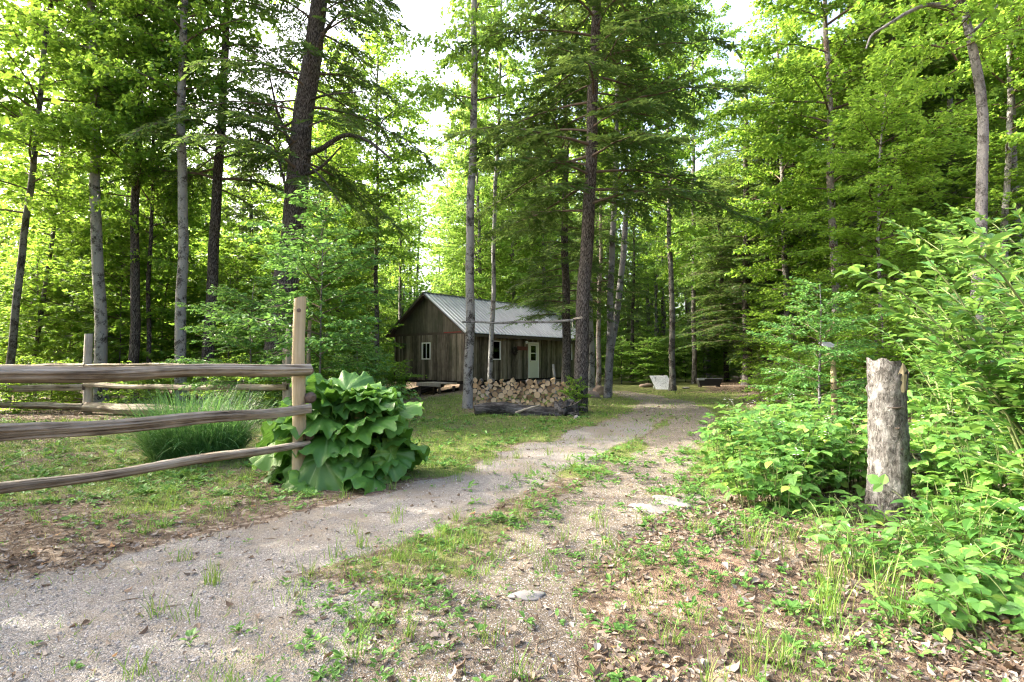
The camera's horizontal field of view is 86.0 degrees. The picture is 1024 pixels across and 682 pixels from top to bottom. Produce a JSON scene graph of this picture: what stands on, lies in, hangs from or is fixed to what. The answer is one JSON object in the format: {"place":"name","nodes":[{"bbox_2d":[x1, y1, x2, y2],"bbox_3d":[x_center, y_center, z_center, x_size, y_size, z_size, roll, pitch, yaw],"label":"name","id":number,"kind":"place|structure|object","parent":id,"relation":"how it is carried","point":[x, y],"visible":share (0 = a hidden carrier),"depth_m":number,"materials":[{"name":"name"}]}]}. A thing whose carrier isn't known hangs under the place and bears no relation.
{"place":"outdoors","nodes":[
{"label":"outdoors","id":0,"kind":"place"},
{"bbox_2d":[0,0,863,351],"label":"sky","id":1,"kind":"structure","parent":0,"point":[422,16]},
{"bbox_2d":[0,448,1011,681],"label":"gravel","id":2,"kind":"structure","parent":0,"point":[157,635],"depth_m":3.15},
{"bbox_2d":[0,237,1023,681],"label":"ground","id":3,"kind":"structure","parent":0,"point":[280,523],"depth_m":3.77,"materials":[{"name":"gravel"}]},
{"bbox_2d":[0,243,71,384],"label":"maple sapling","id":4,"kind":"object","parent":3,"relation":"on","point":[3,309],"visible":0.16,"depth_m":21.70,"materials":[{"name":"green plant"}]},
{"bbox_2d":[0,245,121,400],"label":"maple sapling","id":5,"kind":"object","parent":3,"relation":"on","point":[26,335],"visible":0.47,"depth_m":19.28,"materials":[{"name":"green plant"}]},
{"bbox_2d":[0,36,146,394],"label":"maple tree","id":6,"kind":"object","parent":3,"relation":"on","point":[83,181],"visible":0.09,"depth_m":30.14,"materials":[{"name":"green plant"}]},
{"bbox_2d":[0,203,161,396],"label":"maple sapling","id":7,"kind":"object","parent":3,"relation":"on","point":[37,298],"visible":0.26,"depth_m":20.02,"materials":[{"name":"green plant"}]},
{"bbox_2d":[0,0,177,395],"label":"maple tree","id":8,"kind":"object","parent":3,"relation":"on","point":[66,185],"visible":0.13,"depth_m":19.15,"materials":[{"name":"green plant"}]},
{"bbox_2d":[3,0,199,402],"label":"maple tree","id":9,"kind":"object","parent":3,"relation":"on","point":[100,323],"visible":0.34,"depth_m":17.45,"materials":[{"name":"green plant"}]},
{"bbox_2d":[0,0,213,400],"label":"maple tree","id":10,"kind":"object","parent":3,"relation":"on","point":[34,148],"visible":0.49,"depth_m":17.18,"materials":[{"name":"green plant"}]},
{"bbox_2d":[25,215,201,398],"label":"maple sapling","id":11,"kind":"object","parent":3,"relation":"on","point":[82,267],"visible":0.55,"depth_m":18.88,"materials":[{"name":"green plant"}]},
{"bbox_2d":[95,361,169,403],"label":"shrub","id":12,"kind":"object","parent":3,"relation":"on","point":[138,382],"visible":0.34,"depth_m":16.29,"materials":[{"name":"green plant"}]},
{"bbox_2d":[35,0,237,403],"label":"maple tree","id":13,"kind":"object","parent":3,"relation":"on","point":[82,231],"visible":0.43,"depth_m":17.68,"materials":[{"name":"green plant"}]},
{"bbox_2d":[72,5,212,402],"bbox_3d":[-12.687,-5.263,18.936,4.151,15.096,4.413,0,-2,0],"label":"maple tree","id":14,"kind":"object","parent":3,"relation":"on","point":[166,264],"visible":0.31,"depth_m":18.64,"materials":[{"name":"green plant"}]},
{"bbox_2d":[64,164,247,382],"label":"maple sapling","id":15,"kind":"object","parent":3,"relation":"on","point":[161,353],"visible":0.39,"depth_m":19.95,"materials":[{"name":"green plant"}]},
{"bbox_2d":[0,320,311,419],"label":"rail fence","id":16,"kind":"object","parent":3,"relation":"on","point":[89,405],"visible":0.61,"depth_m":14.90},
{"bbox_2d":[0,296,316,493],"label":"rail fence","id":17,"kind":"object","parent":3,"relation":"on","point":[298,370],"visible":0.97,"depth_m":5.09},
{"bbox_2d":[61,0,291,404],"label":"maple tree","id":18,"kind":"object","parent":3,"relation":"on","point":[161,83],"visible":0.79,"depth_m":16.87,"materials":[{"name":"green plant"}]},
{"bbox_2d":[70,378,282,468],"bbox_3d":[-4.668,1.169,8.153,3.154,1.399,2.923,0,-2,0],"label":"grass clump","id":19,"kind":"object","parent":3,"relation":"on","point":[167,443],"visible":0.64,"depth_m":7.76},
{"bbox_2d":[114,99,238,393],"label":"maple tree","id":20,"kind":"object","parent":3,"relation":"on","point":[199,162],"visible":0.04,"depth_m":31.60,"materials":[{"name":"green plant"}]},
{"bbox_2d":[157,258,268,399],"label":"maple sapling","id":21,"kind":"object","parent":3,"relation":"on","point":[200,316],"visible":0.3,"depth_m":19.46,"materials":[{"name":"green plant"}]},
{"bbox_2d":[86,0,340,404],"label":"hemlock tree","id":22,"kind":"object","parent":3,"relation":"on","point":[217,178],"visible":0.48,"depth_m":18.47,"materials":[{"name":"green plant"}]},
{"bbox_2d":[162,226,303,383],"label":"maple sapling","id":23,"kind":"object","parent":3,"relation":"on","point":[229,248],"visible":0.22,"depth_m":21.61,"materials":[{"name":"green plant"}]},
{"bbox_2d":[160,271,324,408],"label":"beech sapling","id":24,"kind":"object","parent":3,"relation":"on","point":[233,341],"visible":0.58,"depth_m":13.09,"materials":[{"name":"green plant"}]},
{"bbox_2d":[206,122,283,358],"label":"hemlock tree","id":25,"kind":"object","parent":3,"relation":"on","point":[251,217],"visible":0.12,"depth_m":32.88,"materials":[{"name":"green plant"}]},
{"bbox_2d":[229,60,364,315],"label":"maple tree","id":26,"kind":"object","parent":3,"relation":"on","point":[288,120],"visible":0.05,"depth_m":29.64,"materials":[{"name":"green plant"}]},
{"bbox_2d":[159,0,448,408],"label":"pine tree","id":27,"kind":"object","parent":3,"relation":"on","point":[299,153],"visible":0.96,"depth_m":16.99,"materials":[{"name":"green plant"}]},
{"bbox_2d":[198,181,420,407],"bbox_3d":[-4.052,-0.697,12.299,4.062,5.322,4.349,0,-2,0],"label":"sapling","id":28,"kind":"object","parent":3,"relation":"on","point":[338,338],"visible":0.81,"depth_m":12.04,"materials":[{"name":"green plant"}]},
{"bbox_2d":[236,65,395,355],"bbox_3d":[-7.854,-4.470,22.787,5.454,14.092,5.214,0,-2,0],"label":"maple tree","id":29,"kind":"object","parent":3,"relation":"on","point":[343,156],"visible":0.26,"depth_m":22.58,"materials":[{"name":"green plant"}]},
{"bbox_2d":[300,248,377,376],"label":"maple sapling","id":30,"kind":"object","parent":3,"relation":"on","point":[354,314],"visible":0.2,"depth_m":19.03,"materials":[{"name":"green plant"}]},
{"bbox_2d":[249,370,430,494],"bbox_3d":[-2.152,1.247,6.911,2.242,1.748,1.961,0,-2,0],"label":"rhubarb plant","id":31,"kind":"object","parent":3,"relation":"on","point":[358,428],"visible":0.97,"depth_m":6.50,"materials":[{"name":"green plant"}]},
{"bbox_2d":[308,271,404,368],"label":"maple sapling","id":32,"kind":"object","parent":3,"relation":"on","point":[382,328],"visible":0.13,"depth_m":25.14,"materials":[{"name":"green plant"}]},
{"bbox_2d":[323,335,395,383],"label":"beech sapling","id":33,"kind":"object","parent":3,"relation":"on","point":[345,359],"visible":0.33,"depth_m":14.86,"materials":[{"name":"green plant"}]},
{"bbox_2d":[312,5,453,377],"bbox_3d":[-5.669,-5.852,24.288,6.211,17.116,6.795,0,-2,0],"label":"maple tree","id":34,"kind":"object","parent":3,"relation":"on","point":[393,114],"visible":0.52,"depth_m":23.61,"materials":[{"name":"green plant"}]},
{"bbox_2d":[370,359,426,398],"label":"shrub","id":35,"kind":"object","parent":3,"relation":"on","point":[400,377],"visible":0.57,"depth_m":20.80,"materials":[{"name":"green plant"}]},
{"bbox_2d":[378,161,432,318],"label":"maple tree","id":36,"kind":"object","parent":3,"relation":"on","point":[411,244],"visible":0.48,"depth_m":38.10,"materials":[{"name":"green plant"}]},
{"bbox_2d":[413,173,474,295],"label":"maple tree","id":37,"kind":"object","parent":3,"relation":"on","point":[432,276],"visible":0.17,"depth_m":49.94,"materials":[{"name":"green plant"}]},
{"bbox_2d":[424,101,509,298],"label":"maple tree","id":38,"kind":"object","parent":3,"relation":"on","point":[451,147],"visible":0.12,"depth_m":41.37,"materials":[{"name":"green plant"}]},
{"bbox_2d":[399,0,552,408],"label":"maple tree","id":39,"kind":"object","parent":3,"relation":"on","point":[437,94],"visible":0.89,"depth_m":17.01,"materials":[{"name":"green plant"}]},
{"bbox_2d":[419,97,538,300],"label":"maple tree","id":40,"kind":"object","parent":3,"relation":"on","point":[459,191],"visible":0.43,"depth_m":37.54,"materials":[{"name":"green plant"}]},
{"bbox_2d":[385,292,575,393],"bbox_3d":[-0.952,0.459,34.177,6.358,5.930,12.205,-2,-3,39],"label":"cabin","id":41,"kind":"object","parent":3,"relation":"on","point":[431,332],"visible":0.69,"depth_m":30.34,"materials":[{"name":"brown wood"}]},
{"bbox_2d":[440,0,555,399],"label":"maple tree","id":42,"kind":"object","parent":3,"relation":"on","point":[509,70],"visible":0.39,"depth_m":19.59,"materials":[{"name":"green plant"}]},
{"bbox_2d":[460,147,557,310],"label":"maple tree","id":43,"kind":"object","parent":3,"relation":"on","point":[500,252],"visible":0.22,"depth_m":38.10,"materials":[{"name":"green plant"}]},
{"bbox_2d":[0,332,1023,681],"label":"leaf litter","id":44,"kind":"object","parent":3,"relation":"on","point":[996,664],"visible":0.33,"depth_m":3.05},
{"bbox_2d":[0,311,1023,681],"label":"grass","id":45,"kind":"structure","parent":3,"relation":"on","point":[834,601],"depth_m":3.99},
{"bbox_2d":[0,102,1023,381],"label":"wood","id":46,"kind":"object","parent":3,"relation":"on","point":[412,290],"visible":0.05,"depth_m":56.09,"materials":[{"name":"green plant"}]},
{"bbox_2d":[0,323,1023,681],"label":"weeds","id":47,"kind":"object","parent":3,"relation":"on","point":[342,611],"visible":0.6,"depth_m":4.37,"materials":[{"name":"green plant"}]},
{"bbox_2d":[474,401,554,415],"bbox_3d":[0.119,1.883,14.723,2.302,0.514,0.583,0,-2,0],"label":"fallen log","id":48,"kind":"object","parent":3,"relation":"on","point":[497,408],"visible":0.76,"depth_m":14.61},
{"bbox_2d":[497,93,578,316],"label":"maple tree","id":49,"kind":"object","parent":3,"relation":"on","point":[519,274],"visible":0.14,"depth_m":37.46,"materials":[{"name":"green plant"}]},
{"bbox_2d":[486,1,644,399],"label":"hemlock tree","id":50,"kind":"object","parent":3,"relation":"on","point":[564,304],"visible":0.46,"depth_m":20.54,"materials":[{"name":"green plant"}]},
{"bbox_2d":[526,0,647,390],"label":"maple tree","id":51,"kind":"object","parent":3,"relation":"on","point":[591,376],"visible":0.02,"depth_m":23.36,"materials":[{"name":"green plant"}]},
{"bbox_2d":[555,148,644,377],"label":"maple tree","id":52,"kind":"object","parent":3,"relation":"on","point":[603,327],"visible":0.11,"depth_m":45.84,"materials":[{"name":"green plant"}]},
{"bbox_2d":[552,88,658,386],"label":"hemlock tree","id":53,"kind":"object","parent":3,"relation":"on","point":[599,249],"visible":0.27,"depth_m":27.98,"materials":[{"name":"green plant"}]},
{"bbox_2d":[435,0,776,412],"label":"hemlock tree","id":54,"kind":"object","parent":3,"relation":"on","point":[533,133],"visible":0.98,"depth_m":15.40,"materials":[{"name":"green plant"}]},
{"bbox_2d":[572,1,680,397],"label":"maple tree","id":55,"kind":"object","parent":3,"relation":"on","point":[607,393],"visible":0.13,"depth_m":21.43,"materials":[{"name":"green plant"}]},
{"bbox_2d":[600,201,663,381],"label":"hemlock tree","id":56,"kind":"object","parent":3,"relation":"on","point":[632,330],"visible":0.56,"depth_m":36.99,"materials":[{"name":"green plant"}]},
{"bbox_2d":[618,337,679,382],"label":"sunlit bush","id":57,"kind":"object","parent":3,"relation":"on","point":[648,350],"visible":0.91,"depth_m":32.78,"materials":[{"name":"green plant"}]},
{"bbox_2d":[589,0,716,395],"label":"maple tree","id":58,"kind":"object","parent":3,"relation":"on","point":[666,66],"visible":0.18,"depth_m":22.27,"materials":[{"name":"green plant"}]},
{"bbox_2d":[628,206,688,373],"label":"maple tree","id":59,"kind":"object","parent":3,"relation":"on","point":[656,284],"visible":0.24,"depth_m":46.02,"materials":[{"name":"green plant"}]},
{"bbox_2d":[617,0,734,390],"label":"maple tree","id":60,"kind":"object","parent":3,"relation":"on","point":[670,272],"visible":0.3,"depth_m":25.94,"materials":[{"name":"green plant"}]},
{"bbox_2d":[640,0,750,383],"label":"maple tree","id":61,"kind":"object","parent":3,"relation":"on","point":[685,225],"visible":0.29,"depth_m":33.87,"materials":[{"name":"green plant"}]},
{"bbox_2d":[666,140,774,381],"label":"hemlock tree","id":62,"kind":"object","parent":3,"relation":"on","point":[726,361],"visible":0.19,"depth_m":36.55,"materials":[{"name":"green plant"}]},
{"bbox_2d":[657,63,821,384],"bbox_3d":[12.874,-6.449,30.114,10.149,18.011,9.073,0,-2,0],"label":"hemlock tree","id":63,"kind":"object","parent":3,"relation":"on","point":[745,284],"visible":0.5,"depth_m":30.22,"materials":[{"name":"green plant"}]},
{"bbox_2d":[692,399,805,473],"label":"bramble bush","id":64,"kind":"object","parent":3,"relation":"on","point":[726,454],"visible":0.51,"depth_m":6.78,"materials":[{"name":"green plant"}]},
{"bbox_2d":[719,302,804,384],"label":"maple sapling","id":65,"kind":"object","parent":3,"relation":"on","point":[751,326],"visible":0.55,"depth_m":26.91,"materials":[{"name":"green plant"}]},
{"bbox_2d":[737,364,794,405],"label":"shrub","id":66,"kind":"object","parent":3,"relation":"on","point":[756,382],"visible":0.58,"depth_m":16.99,"materials":[{"name":"green plant"}]},
{"bbox_2d":[707,440,846,515],"bbox_3d":[2.528,1.303,5.271,1.120,0.696,1.063,1,-2,-32],"label":"bramble bush","id":67,"kind":"object","parent":3,"relation":"on","point":[793,481],"visible":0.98,"depth_m":5.17,"materials":[{"name":"green plant"}]},
{"bbox_2d":[720,76,841,377],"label":"hemlock tree","id":68,"kind":"object","parent":3,"relation":"on","point":[751,263],"visible":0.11,"depth_m":29.96,"materials":[{"name":"green plant"}]},
{"bbox_2d":[713,0,853,365],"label":"maple tree","id":69,"kind":"object","parent":3,"relation":"on","point":[766,244],"visible":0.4,"depth_m":26.45,"materials":[{"name":"green plant"}]},
{"bbox_2d":[735,396,838,453],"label":"bramble bush","id":70,"kind":"object","parent":3,"relation":"on","point":[789,404],"visible":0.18,"depth_m":7.26,"materials":[{"name":"green plant"}]},
{"bbox_2d":[709,46,871,359],"bbox_3d":[15.379,-7.223,29.525,6.981,18.000,8.484,2,-3,-44],"label":"hemlock tree","id":71,"kind":"object","parent":3,"relation":"on","point":[800,263],"visible":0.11,"depth_m":29.30,"materials":[{"name":"green plant"}]},
{"bbox_2d":[746,272,847,371],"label":"maple sapling","id":72,"kind":"object","parent":3,"relation":"on","point":[777,302],"visible":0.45,"depth_m":22.01,"materials":[{"name":"green plant"}]},
{"bbox_2d":[730,409,866,497],"bbox_3d":[3.067,1.214,5.932,1.360,0.898,1.471,-1,-2,14],"label":"bramble bush","id":73,"kind":"object","parent":3,"relation":"on","point":[782,437],"visible":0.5,"depth_m":5.69,"materials":[{"name":"green plant"}]},
{"bbox_2d":[759,356,856,413],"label":"shrub","id":74,"kind":"object","parent":3,"relation":"on","point":[766,394],"visible":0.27,"depth_m":12.90,"materials":[{"name":"green plant"}]},
{"bbox_2d":[746,276,887,434],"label":"beech sapling","id":75,"kind":"object","parent":3,"relation":"on","point":[845,324],"visible":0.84,"depth_m":8.46,"materials":[{"name":"green plant"}]},
{"bbox_2d":[781,388,866,433],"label":"leafy plant","id":76,"kind":"object","parent":3,"relation":"on","point":[849,412],"visible":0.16,"depth_m":9.43,"materials":[{"name":"green plant"}]},
{"bbox_2d":[785,340,911,417],"bbox_3d":[7.346,0.881,11.982,2.924,1.853,2.331,0,-2,0],"label":"shrub","id":77,"kind":"object","parent":3,"relation":"on","point":[812,359],"visible":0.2,"depth_m":12.03,"materials":[{"name":"green plant"}]},
{"bbox_2d":[785,405,924,496],"bbox_3d":[3.612,1.166,5.850,1.291,0.914,1.243,1,-2,-36],"label":"bramble bush","id":78,"kind":"object","parent":3,"relation":"on","point":[859,444],"visible":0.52,"depth_m":5.71,"materials":[{"name":"green plant"}]},
{"bbox_2d":[708,0,1004,340],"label":"maple tree","id":79,"kind":"object","parent":3,"relation":"on","point":[791,65],"visible":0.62,"depth_m":21.21,"materials":[{"name":"green plant"}]},
{"bbox_2d":[814,489,904,532],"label":"bramble bush","id":80,"kind":"object","parent":3,"relation":"on","point":[862,506],"visible":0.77,"depth_m":4.79,"materials":[{"name":"green plant"}]},
{"bbox_2d":[778,40,944,339],"bbox_3d":[14.919,-6.026,24.291,5.098,14.106,5.538,0,-2,0],"label":"tree","id":81,"kind":"object","parent":3,"relation":"on","point":[808,268],"visible":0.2,"depth_m":24.31,"materials":[{"name":"green plant"}]},
{"bbox_2d":[792,495,956,579],"bbox_3d":[2.428,1.389,3.783,1.007,0.370,1.058,-2,-3,37],"label":"seedling patch","id":82,"kind":"object","parent":3,"relation":"on","point":[825,538],"visible":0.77,"depth_m":3.65,"materials":[{"name":"green plant"}]},
{"bbox_2d":[824,290,934,398],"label":"maple sapling","id":83,"kind":"object","parent":3,"relation":"on","point":[872,351],"visible":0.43,"depth_m":11.01,"materials":[{"name":"green plant"}]},
{"bbox_2d":[835,516,925,565],"bbox_3d":[2.559,1.400,3.783,0.572,0.375,0.474,0,-2,0],"label":"seedling patch","id":84,"kind":"object","parent":3,"relation":"on","point":[885,540],"visible":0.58,"depth_m":3.79,"materials":[{"name":"green plant"}]},
{"bbox_2d":[864,357,911,519],"bbox_3d":[3.381,0.940,4.961,0.370,1.588,0.378,0,-2,0],"label":"tree stump","id":85,"kind":"object","parent":3,"relation":"on","point":[888,449],"visible":0.84,"depth_m":4.85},
{"bbox_2d":[781,49,1002,355],"bbox_3d":[9.645,-2.930,14.405,4.520,9.083,5.811,0,-2,0],"label":"maple tree","id":86,"kind":"object","parent":3,"relation":"on","point":[928,142],"visible":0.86,"depth_m":14.21,"materials":[{"name":"green plant"}]},
{"bbox_2d":[776,0,1019,296],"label":"hemlock tree","id":87,"kind":"object","parent":3,"relation":"on","point":[939,97],"visible":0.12,"depth_m":20.77,"materials":[{"name":"green plant"}]},
{"bbox_2d":[827,211,968,337],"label":"maple sapling","id":88,"kind":"object","parent":3,"relation":"on","point":[893,240],"visible":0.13,"depth_m":17.71,"materials":[{"name":"green plant"}]},
{"bbox_2d":[826,325,969,414],"bbox_3d":[7.912,0.654,10.887,2.496,2.021,3.102,0,-2,0],"label":"shrub","id":89,"kind":"object","parent":3,"relation":"on","point":[901,351],"visible":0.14,"depth_m":10.76,"materials":[{"name":"green plant"}]},
{"bbox_2d":[856,572,969,640],"bbox_3d":[2.189,1.433,2.996,0.671,0.258,0.536,1,-2,-36],"label":"seedling patch","id":90,"kind":"object","parent":3,"relation":"on","point":[923,616],"visible":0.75,"depth_m":2.88,"materials":[{"name":"green plant"}]},
{"bbox_2d":[833,216,1023,506],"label":"tall shrub","id":91,"kind":"object","parent":3,"relation":"on","point":[999,391],"visible":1,"depth_m":3.90,"materials":[{"name":"green plant"}]},
{"bbox_2d":[837,0,1023,263],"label":"maple tree","id":92,"kind":"object","parent":3,"relation":"on","point":[949,102],"visible":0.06,"depth_m":21.81,"materials":[{"name":"green plant"}]},
{"bbox_2d":[850,185,1010,293],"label":"maple sapling","id":93,"kind":"object","parent":3,"relation":"on","point":[927,207],"visible":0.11,"depth_m":19.81,"materials":[{"name":"green plant"}]},
{"bbox_2d":[861,388,1002,462],"bbox_3d":[4.906,1.051,6.369,1.422,1.087,1.481,0,-2,0],"label":"bramble bush","id":94,"kind":"object","parent":3,"relation":"on","point":[934,417],"visible":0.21,"depth_m":6.08,"materials":[{"name":"green plant"}]},
{"bbox_2d":[843,0,1023,347],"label":"maple tree","id":95,"kind":"object","parent":3,"relation":"on","point":[965,14],"visible":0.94,"depth_m":11.71,"materials":[{"name":"green plant"}]},
{"bbox_2d":[861,264,1022,467],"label":"tall shrub","id":96,"kind":"object","parent":3,"relation":"on","point":[934,378],"visible":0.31,"depth_m":6.32,"materials":[{"name":"green plant"}]},
{"bbox_2d":[867,474,1023,547],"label":"bramble bush","id":97,"kind":"object","parent":3,"relation":"on","point":[876,480],"visible":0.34,"depth_m":4.23,"materials":[{"name":"green plant"}]},
{"bbox_2d":[878,203,1023,363],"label":"tall shrub","id":98,"kind":"object","parent":3,"relation":"on","point":[954,230],"visible":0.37,"depth_m":6.92,"materials":[{"name":"green plant"}]},
{"bbox_2d":[884,484,1023,576],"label":"bush","id":99,"kind":"object","parent":3,"relation":"on","point":[985,518],"visible":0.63,"depth_m":3.64,"materials":[{"name":"green plant"}]},
{"bbox_2d":[886,512,1023,596],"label":"seedling patch","id":100,"kind":"object","parent":3,"relation":"on","point":[996,547],"visible":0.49,"depth_m":3.27,"materials":[{"name":"green plant"}]},
{"bbox_2d":[890,0,1023,260],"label":"maple tree","id":101,"kind":"object","parent":3,"relation":"on","point":[999,108],"visible":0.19,"depth_m":18.20,"materials":[{"name":"green plant"}]},
{"bbox_2d":[899,0,1023,283],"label":"maple tree","id":102,"kind":"object","parent":3,"relation":"on","point":[1009,136],"visible":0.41,"depth_m":17.14,"materials":[{"name":"green plant"}]},
{"bbox_2d":[899,136,1023,278],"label":"maple sapling","id":103,"kind":"object","parent":3,"relation":"on","point":[999,194],"visible":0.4,"depth_m":17.57,"materials":[{"name":"green plant"}]},
{"bbox_2d":[908,536,1023,638],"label":"seedling patch","id":104,"kind":"object","parent":3,"relation":"on","point":[1011,602],"visible":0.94,"depth_m":2.90,"materials":[{"name":"green plant"}]},
{"bbox_2d":[908,420,1023,511],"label":"bramble bush","id":105,"kind":"object","parent":3,"relation":"on","point":[926,455],"visible":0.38,"depth_m":4.85,"materials":[{"name":"green plant"}]},
{"bbox_2d":[917,415,1023,534],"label":"bramble bush","id":106,"kind":"object","parent":3,"relation":"on","point":[986,476],"visible":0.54,"depth_m":4.38,"materials":[{"name":"green plant"}]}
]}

